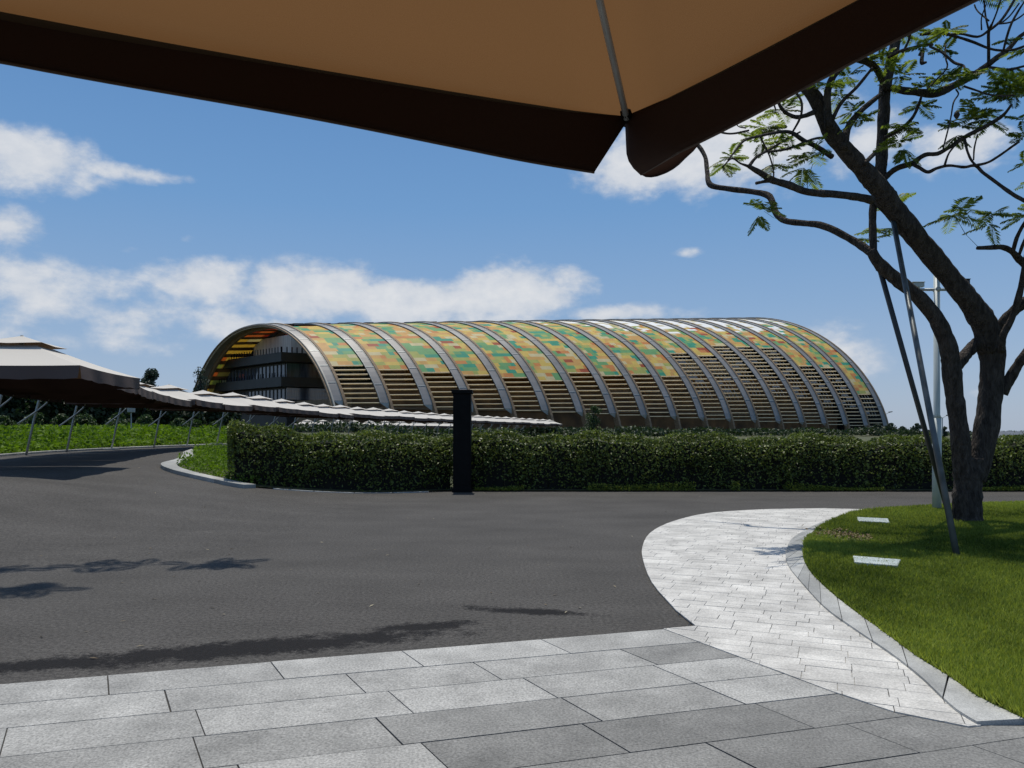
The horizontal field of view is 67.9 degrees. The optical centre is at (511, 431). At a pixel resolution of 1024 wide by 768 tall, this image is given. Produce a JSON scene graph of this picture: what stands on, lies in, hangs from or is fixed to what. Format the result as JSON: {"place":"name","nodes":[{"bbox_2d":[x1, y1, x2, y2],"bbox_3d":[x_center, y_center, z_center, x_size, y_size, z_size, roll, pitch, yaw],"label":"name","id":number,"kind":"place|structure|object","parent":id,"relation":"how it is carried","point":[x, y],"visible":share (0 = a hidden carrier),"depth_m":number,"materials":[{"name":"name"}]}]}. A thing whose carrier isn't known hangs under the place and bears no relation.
{"place":"outdoors","nodes":[
{"label":"outdoors","id":0,"kind":"place"},
{"bbox_2d":[0,441,1023,725],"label":"asphalt road","id":1,"kind":"structure","parent":0,"point":[156,579],"depth_m":9.17,"materials":[{"name":"grey asphalt"}]},
{"bbox_2d":[0,389,137,395],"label":"cantilever parasol","id":2,"kind":"object","parent":1,"relation":"on","point":[68,392],"visible":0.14,"depth_m":24.21,"materials":[{"name":"fabric"}]},
{"bbox_2d":[0,335,139,389],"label":"cantilever parasol","id":3,"kind":"object","parent":1,"relation":"on","point":[27,363],"visible":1,"depth_m":17.69,"materials":[{"name":"fabric"}]},
{"bbox_2d":[0,387,153,407],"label":"cantilever parasol","id":4,"kind":"object","parent":1,"relation":"on","point":[147,394],"visible":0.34,"depth_m":28.04,"materials":[{"name":"fabric"}]},
{"bbox_2d":[17,387,169,454],"bbox_3d":[-16.696,-0.726,30.191,5.247,3.338,4.194,-1,0,-16],"label":"cantilever parasol","id":5,"kind":"object","parent":1,"relation":"on","point":[161,397],"visible":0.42,"depth_m":31.55,"materials":[{"name":"metal"}]},
{"bbox_2d":[59,382,191,451],"bbox_3d":[-17.670,-0.684,34.367,5.247,3.338,4.194,-1,0,-10],"label":"cantilever parasol","id":6,"kind":"object","parent":1,"relation":"on","point":[175,401],"visible":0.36,"depth_m":35.25,"materials":[{"name":"fabric"}]},
{"bbox_2d":[102,384,222,449],"bbox_3d":[-17.974,-0.767,38.638,5.247,3.338,4.194,0,-1,-3],"label":"cantilever parasol","id":7,"kind":"object","parent":1,"relation":"on","point":[198,402],"visible":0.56,"depth_m":38.46,"materials":[{"name":"fabric"}]},
{"bbox_2d":[148,390,251,447],"bbox_3d":[-17.933,-0.705,42.863,5.247,3.338,4.194,0,1,1],"label":"cantilever parasol","id":8,"kind":"object","parent":1,"relation":"on","point":[229,405],"visible":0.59,"depth_m":42.77,"materials":[{"name":"fabric"}]},
{"bbox_2d":[161,449,255,488],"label":"kerb","id":9,"kind":"structure","parent":1,"relation":"on","point":[171,466],"depth_m":19.12,"materials":[{"name":"concrete"}]},
{"bbox_2d":[0,438,435,456],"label":"kerb","id":10,"kind":"structure","parent":1,"relation":"on","point":[23,453],"depth_m":36.83,"materials":[{"name":"concrete"}]},
{"bbox_2d":[180,392,275,445],"bbox_3d":[-17.830,-0.808,47.100,5.247,3.338,4.194,0,0,1],"label":"cantilever parasol","id":11,"kind":"object","parent":1,"relation":"on","point":[255,405],"visible":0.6,"depth_m":46.90,"materials":[{"name":"fabric"}]},
{"bbox_2d":[210,395,297,443],"bbox_3d":[-17.633,-0.834,51.332,5.247,3.338,4.194,1,0,2],"label":"cantilever parasol","id":12,"kind":"object","parent":1,"relation":"on","point":[282,409],"visible":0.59,"depth_m":51.34,"materials":[{"name":"fabric"}]},
{"bbox_2d":[241,398,318,423],"bbox_3d":[-17.349,-0.777,55.592,5.247,3.338,4.194,0,0,8],"label":"cantilever parasol","id":13,"kind":"object","parent":1,"relation":"on","point":[302,410],"visible":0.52,"depth_m":55.41,"materials":[{"name":"fabric"}]},
{"bbox_2d":[267,402,337,424],"bbox_3d":[-16.885,-0.713,59.804,5.247,3.338,4.194,0,-1,8],"label":"cantilever parasol","id":14,"kind":"object","parent":1,"relation":"on","point":[325,414],"visible":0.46,"depth_m":59.72,"materials":[{"name":"fabric"}]},
{"bbox_2d":[288,404,353,427],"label":"cantilever parasol","id":15,"kind":"object","parent":1,"relation":"on","point":[342,415],"visible":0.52,"depth_m":63.96,"materials":[{"name":"fabric"}]},
{"bbox_2d":[307,405,369,432],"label":"cantilever parasol","id":16,"kind":"object","parent":1,"relation":"on","point":[346,409],"visible":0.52,"depth_m":67.88,"materials":[{"name":"fabric"}]},
{"bbox_2d":[273,488,428,493],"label":"kerb","id":17,"kind":"structure","parent":1,"relation":"on","point":[348,492],"depth_m":19.36,"materials":[{"name":"concrete"}]},
{"bbox_2d":[327,407,384,431],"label":"cantilever parasol","id":18,"kind":"object","parent":1,"relation":"on","point":[375,416],"visible":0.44,"depth_m":72.41,"materials":[{"name":"fabric"}]},
{"bbox_2d":[344,407,399,433],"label":"cantilever parasol","id":19,"kind":"object","parent":1,"relation":"on","point":[383,413],"visible":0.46,"depth_m":75.90,"materials":[{"name":"fabric"}]},
{"bbox_2d":[364,409,414,439],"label":"cantilever parasol","id":20,"kind":"object","parent":1,"relation":"on","point":[402,416],"visible":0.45,"depth_m":80.43,"materials":[{"name":"fabric"}]},
{"bbox_2d":[378,411,427,439],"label":"cantilever parasol","id":21,"kind":"object","parent":1,"relation":"on","point":[418,418],"visible":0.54,"depth_m":84.17,"materials":[{"name":"fabric"}]},
{"bbox_2d":[394,411,440,433],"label":"cantilever parasol","id":22,"kind":"object","parent":1,"relation":"on","point":[430,418],"visible":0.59,"depth_m":88.91,"materials":[{"name":"fabric"}]},
{"bbox_2d":[409,412,452,431],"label":"cantilever parasol","id":23,"kind":"object","parent":1,"relation":"on","point":[444,419],"visible":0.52,"depth_m":92.57,"materials":[{"name":"fabric"}]},
{"bbox_2d":[422,413,452,428],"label":"cantilever parasol","id":24,"kind":"object","parent":1,"relation":"on","point":[446,416],"visible":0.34,"depth_m":96.47,"materials":[{"name":"fabric"}]},
{"bbox_2d":[21,465,871,657],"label":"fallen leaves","id":25,"kind":"object","parent":1,"relation":"on","point":[290,569],"visible":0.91,"depth_m":7.54,"materials":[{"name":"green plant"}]},
{"bbox_2d":[451,390,472,491],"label":"pillar","id":26,"kind":"structure","parent":1,"relation":"on","point":[462,440],"depth_m":20.11,"materials":[{"name":"black metal"}]},
{"bbox_2d":[786,516,1023,725],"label":"kerb","id":27,"kind":"structure","parent":1,"relation":"on","point":[960,699],"depth_m":5.34,"materials":[{"name":"concrete"}]},
{"bbox_2d":[0,629,1023,767],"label":"granite pavement","id":28,"kind":"structure","parent":0,"point":[662,698],"depth_m":4.23,"materials":[{"name":"grey stone"}]},
{"bbox_2d":[0,0,978,176],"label":"parasol","id":29,"kind":"object","parent":28,"relation":"on","point":[579,85],"visible":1,"depth_m":1.90,"materials":[{"name":"fabric"}]},
{"bbox_2d":[0,0,1023,431],"label":"sky","id":30,"kind":"structure","parent":0,"point":[140,230],"materials":[{"name":"blue"}]},
{"bbox_2d":[16,433,1022,491],"bbox_3d":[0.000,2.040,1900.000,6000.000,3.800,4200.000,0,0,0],"label":"ground","id":31,"kind":"structure","parent":0,"point":[866,437],"depth_m":22.51,"materials":[{"name":"soil"}]},
{"bbox_2d":[0,415,16,426],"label":"shrub","id":32,"kind":"object","parent":31,"relation":"on","point":[5,421],"visible":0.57,"depth_m":57.95,"materials":[{"name":"green plant"}]},
{"bbox_2d":[0,395,30,425],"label":"tree","id":33,"kind":"object","parent":31,"relation":"on","point":[12,409],"visible":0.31,"depth_m":65.56,"materials":[{"name":"green plant"}]},
{"bbox_2d":[17,412,43,425],"bbox_3d":[-36.630,-0.685,57.913,2.005,1.748,1.961,0,0,0],"label":"shrub","id":34,"kind":"object","parent":31,"relation":"on","point":[39,420],"visible":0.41,"depth_m":57.77,"materials":[{"name":"green plant"}]},
{"bbox_2d":[18,396,64,424],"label":"tree","id":35,"kind":"object","parent":31,"relation":"on","point":[47,408],"visible":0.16,"depth_m":67.29,"materials":[{"name":"green plant"}]},
{"bbox_2d":[50,413,70,426],"bbox_3d":[-35.153,-0.669,59.025,2.178,1.687,1.519,0,0,-30],"label":"shrub","id":36,"kind":"object","parent":31,"relation":"on","point":[59,419],"visible":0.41,"depth_m":58.82,"materials":[{"name":"green plant"}]},
{"bbox_2d":[50,401,102,423],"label":"tree","id":37,"kind":"object","parent":31,"relation":"on","point":[68,410],"visible":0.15,"depth_m":69.03,"materials":[{"name":"green plant"}]},
{"bbox_2d":[68,413,98,426],"bbox_3d":[-33.715,-0.664,60.113,1.880,1.688,2.416,0,0,25],"label":"shrub","id":38,"kind":"object","parent":31,"relation":"on","point":[86,418],"visible":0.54,"depth_m":59.70,"materials":[{"name":"green plant"}]},
{"bbox_2d":[90,404,130,424],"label":"tree","id":39,"kind":"object","parent":31,"relation":"on","point":[107,413],"visible":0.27,"depth_m":71.40,"materials":[{"name":"green plant"}]},
{"bbox_2d":[105,413,130,425],"bbox_3d":[-31.628,-0.716,60.932,2.318,1.777,2.324,0,0,0],"label":"shrub","id":40,"kind":"object","parent":31,"relation":"on","point":[122,417],"visible":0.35,"depth_m":60.77,"materials":[{"name":"green plant"}]},
{"bbox_2d":[127,408,134,427],"bbox_3d":[-26.055,-0.906,52.000,0.440,2.025,0.280,0,0,0],"label":"sign","id":41,"kind":"object","parent":31,"relation":"on","point":[131,410],"visible":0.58,"depth_m":51.87,"materials":[{"name":"metal"}]},
{"bbox_2d":[129,408,150,423],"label":"tree","id":42,"kind":"object","parent":31,"relation":"on","point":[137,413],"visible":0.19,"depth_m":75.31,"materials":[{"name":"green plant"}]},
{"bbox_2d":[135,414,154,424],"bbox_3d":[-29.966,-0.646,61.814,2.214,1.666,1.956,0,0,14],"label":"shrub","id":43,"kind":"object","parent":31,"relation":"on","point":[145,419],"visible":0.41,"depth_m":61.62,"materials":[{"name":"green plant"}]},
{"bbox_2d":[140,368,159,386],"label":"poplar tree","id":44,"kind":"object","parent":31,"relation":"on","point":[151,376],"visible":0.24,"depth_m":117.53,"materials":[{"name":"green plant"}]},
{"bbox_2d":[148,410,184,424],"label":"tree","id":45,"kind":"object","parent":31,"relation":"on","point":[167,417],"visible":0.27,"depth_m":79.15,"materials":[{"name":"green plant"}]},
{"bbox_2d":[0,422,346,453],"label":"crop plants","id":46,"kind":"object","parent":31,"relation":"on","point":[45,437],"visible":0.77,"depth_m":45.00,"materials":[{"name":"green plant"}]},
{"bbox_2d":[169,417,188,426],"bbox_3d":[-27.754,-0.542,63.035,1.628,1.457,2.169,0,0,-34],"label":"shrub","id":47,"kind":"object","parent":31,"relation":"on","point":[179,421],"visible":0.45,"depth_m":62.73,"materials":[{"name":"green plant"}]},
{"bbox_2d":[182,411,206,424],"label":"tree","id":48,"kind":"object","parent":31,"relation":"on","point":[188,415],"visible":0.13,"depth_m":82.76,"materials":[{"name":"green plant"}]},
{"bbox_2d":[187,419,203,427],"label":"shrub","id":49,"kind":"object","parent":31,"relation":"on","point":[196,422],"visible":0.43,"depth_m":63.74,"materials":[{"name":"green plant"}]},
{"bbox_2d":[192,367,209,391],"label":"tree","id":50,"kind":"object","parent":31,"relation":"on","point":[199,387],"visible":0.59,"depth_m":121.93,"materials":[{"name":"green plant"}]},
{"bbox_2d":[204,412,228,425],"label":"tree","id":51,"kind":"object","parent":31,"relation":"on","point":[209,417],"visible":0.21,"depth_m":89.64,"materials":[{"name":"green plant"}]},
{"bbox_2d":[209,420,225,429],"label":"shrub","id":52,"kind":"object","parent":31,"relation":"on","point":[217,423],"visible":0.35,"depth_m":65.56,"materials":[{"name":"green plant"}]},
{"bbox_2d":[222,412,241,425],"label":"tree","id":53,"kind":"object","parent":31,"relation":"on","point":[236,416],"visible":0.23,"depth_m":95.27,"materials":[{"name":"green plant"}]},
{"bbox_2d":[294,420,313,425],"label":"cantilever parasol","id":54,"kind":"object","parent":31,"relation":"on","point":[304,421],"visible":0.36,"depth_m":141.10,"materials":[{"name":"fabric"}]},
{"bbox_2d":[378,421,394,426],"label":"cantilever parasol","id":55,"kind":"object","parent":31,"relation":"on","point":[387,422],"visible":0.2,"depth_m":147.09,"materials":[{"name":"fabric"}]},
{"bbox_2d":[394,421,410,427],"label":"cantilever parasol","id":56,"kind":"object","parent":31,"relation":"on","point":[403,424],"visible":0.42,"depth_m":148.19,"materials":[{"name":"fabric"}]},
{"bbox_2d":[410,422,425,426],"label":"cantilever parasol","id":57,"kind":"object","parent":31,"relation":"on","point":[417,424],"visible":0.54,"depth_m":148.94,"materials":[{"name":"fabric"}]},
{"bbox_2d":[427,423,441,426],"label":"cantilever parasol","id":58,"kind":"object","parent":31,"relation":"on","point":[433,425],"visible":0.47,"depth_m":150.17,"materials":[{"name":"fabric"}]},
{"bbox_2d":[434,423,452,427],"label":"cantilever parasol","id":59,"kind":"object","parent":31,"relation":"on","point":[445,425],"visible":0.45,"depth_m":151.41,"materials":[{"name":"fabric"}]},
{"bbox_2d":[447,417,484,433],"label":"cantilever parasol","id":60,"kind":"object","parent":31,"relation":"on","point":[479,420],"visible":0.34,"depth_m":105.00,"materials":[{"name":"fabric"}]},
{"bbox_2d":[472,415,494,423],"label":"cantilever parasol","id":61,"kind":"object","parent":31,"relation":"on","point":[487,421],"visible":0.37,"depth_m":108.39,"materials":[{"name":"fabric"}]},
{"bbox_2d":[472,416,504,425],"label":"cantilever parasol","id":62,"kind":"object","parent":31,"relation":"on","point":[497,421],"visible":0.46,"depth_m":112.43,"materials":[{"name":"fabric"}]},
{"bbox_2d":[480,416,513,431],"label":"cantilever parasol","id":63,"kind":"object","parent":31,"relation":"on","point":[501,419],"visible":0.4,"depth_m":116.42,"materials":[{"name":"fabric"}]},
{"bbox_2d":[489,417,521,430],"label":"cantilever parasol","id":64,"kind":"object","parent":31,"relation":"on","point":[512,420],"visible":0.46,"depth_m":120.48,"materials":[{"name":"fabric"}]},
{"bbox_2d":[499,417,529,429],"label":"cantilever parasol","id":65,"kind":"object","parent":31,"relation":"on","point":[518,419],"visible":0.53,"depth_m":125.33,"materials":[{"name":"fabric"}]},
{"bbox_2d":[506,418,536,428],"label":"cantilever parasol","id":66,"kind":"object","parent":31,"relation":"on","point":[531,423],"visible":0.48,"depth_m":128.46,"materials":[{"name":"fabric"}]},
{"bbox_2d":[514,418,543,431],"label":"cantilever parasol","id":67,"kind":"object","parent":31,"relation":"on","point":[535,421],"visible":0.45,"depth_m":132.72,"materials":[{"name":"fabric"}]},
{"bbox_2d":[522,419,550,432],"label":"cantilever parasol","id":68,"kind":"object","parent":31,"relation":"on","point":[546,424],"visible":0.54,"depth_m":136.48,"materials":[{"name":"fabric"}]},
{"bbox_2d":[193,317,888,435],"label":"exhibition hall","id":69,"kind":"structure","parent":31,"relation":"on","point":[732,373],"depth_m":211.05,"materials":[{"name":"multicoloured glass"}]},
{"bbox_2d":[528,419,555,436],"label":"cantilever parasol","id":70,"kind":"object","parent":31,"relation":"on","point":[546,421],"visible":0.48,"depth_m":140.41,"materials":[{"name":"fabric"}]},
{"bbox_2d":[535,419,561,434],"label":"cantilever parasol","id":71,"kind":"object","parent":31,"relation":"on","point":[558,424],"visible":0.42,"depth_m":145.09,"materials":[{"name":"fabric"}]},
{"bbox_2d":[585,405,601,436],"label":"bushy tree","id":72,"kind":"object","parent":31,"relation":"on","point":[593,421],"visible":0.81,"depth_m":117.72,"materials":[{"name":"green plant"}]},
{"bbox_2d":[287,420,971,439],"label":"shrubbery","id":73,"kind":"object","parent":31,"relation":"on","point":[571,430],"visible":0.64,"depth_m":154.47,"materials":[{"name":"green plant"}]},
{"bbox_2d":[871,423,884,435],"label":"tree","id":74,"kind":"object","parent":31,"relation":"on","point":[878,425],"visible":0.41,"depth_m":204.40,"materials":[{"name":"green plant"}]},
{"bbox_2d":[884,423,896,430],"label":"tree","id":75,"kind":"object","parent":31,"relation":"on","point":[890,426],"visible":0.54,"depth_m":208.55,"materials":[{"name":"green plant"}]},
{"bbox_2d":[910,423,921,432],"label":"tree","id":76,"kind":"object","parent":31,"relation":"on","point":[917,426],"visible":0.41,"depth_m":216.60,"materials":[{"name":"green plant"}]},
{"bbox_2d":[943,426,947,436],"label":"tree","id":77,"kind":"object","parent":31,"relation":"on","point":[945,434],"visible":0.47,"depth_m":224.40,"materials":[{"name":"green plant"}]},
{"bbox_2d":[998,431,1023,437],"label":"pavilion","id":78,"kind":"structure","parent":31,"relation":"on","point":[1010,432],"depth_m":104.39,"materials":[{"name":"white"}]},
{"bbox_2d":[256,482,1020,491],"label":"hedge soil","id":79,"kind":"structure","parent":0,"point":[271,486],"depth_m":20.33,"materials":[{"name":"brown soil"}]},
{"bbox_2d":[179,454,232,478],"bbox_3d":[-10.100,1.162,27.200,9.800,0.584,17.600,0,0,0],"label":"planting bed","id":80,"kind":"object","parent":79,"relation":"on","point":[207,470],"visible":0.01,"depth_m":20.98,"materials":[{"name":"plant"}]},
{"bbox_2d":[176,440,307,484],"bbox_3d":[-9.689,0.933,27.345,9.715,1.199,17.401,0,0,0],"label":"ground cover","id":81,"kind":"object","parent":80,"relation":"on","point":[202,456],"visible":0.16,"depth_m":21.78,"materials":[{"name":"green plant"}]},
{"bbox_2d":[226,418,452,490],"bbox_3d":[-4.441,0.616,20.294,5.989,1.949,1.443,0,0,-20],"label":"hedge","id":82,"kind":"object","parent":79,"relation":"on","point":[391,461],"visible":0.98,"depth_m":19.83,"materials":[{"name":"green plant"}]},
{"bbox_2d":[472,426,1023,489],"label":"hedge","id":83,"kind":"object","parent":79,"relation":"on","point":[718,462],"visible":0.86,"depth_m":20.86,"materials":[{"name":"green plant"}]},
{"bbox_2d":[474,480,1023,490],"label":"weeds","id":84,"kind":"object","parent":79,"relation":"on","point":[808,488],"visible":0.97,"depth_m":20.44,"materials":[{"name":"green plant"}]},
{"bbox_2d":[642,508,980,727],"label":"paver path","id":85,"kind":"structure","parent":0,"point":[719,580],"depth_m":6.77,"materials":[{"name":"stone pavers"}]},
{"bbox_2d":[801,500,1023,717],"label":"lawn","id":86,"kind":"structure","parent":0,"point":[861,588],"depth_m":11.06,"materials":[{"name":"green plant"}]},
{"bbox_2d":[802,524,890,542],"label":"leaf litter","id":87,"kind":"object","parent":86,"relation":"on","point":[841,533],"visible":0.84,"depth_m":11.49,"materials":[{"name":"brown plant"}]},
{"bbox_2d":[697,0,1023,521],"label":"jacaranda tree","id":88,"kind":"object","parent":86,"relation":"on","point":[972,459],"visible":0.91,"depth_m":12.33,"materials":[{"name":"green plant"}]},
{"bbox_2d":[857,517,888,522],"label":"lawn slab","id":89,"kind":"structure","parent":86,"relation":"on","point":[883,520],"depth_m":13.16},
{"bbox_2d":[853,556,900,567],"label":"lawn slab","id":90,"kind":"structure","parent":86,"relation":"on","point":[861,559],"depth_m":8.89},
{"bbox_2d":[878,273,943,505],"bbox_3d":[6.894,-0.626,13.003,1.800,4.482,0.122,0,0,-21],"label":"support pole","id":91,"kind":"object","parent":86,"relation":"on","point":[907,366],"visible":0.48,"depth_m":12.93,"materials":[{"name":"grey galvanised steel"}]},
{"bbox_2d":[891,221,959,554],"bbox_3d":[5.964,-1.040,11.118,0.117,5.322,3.398,0,0,14],"label":"support pole","id":92,"kind":"object","parent":86,"relation":"on","point":[940,468],"visible":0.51,"depth_m":10.73,"materials":[{"name":"grey metal"}]},
{"bbox_2d":[912,275,969,507],"bbox_3d":[8.665,-0.780,15.376,1.180,4.800,0.170,0,0,0],"label":"camera pole","id":93,"kind":"object","parent":86,"relation":"on","point":[936,289],"visible":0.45,"depth_m":15.33,"materials":[{"name":"metal"}]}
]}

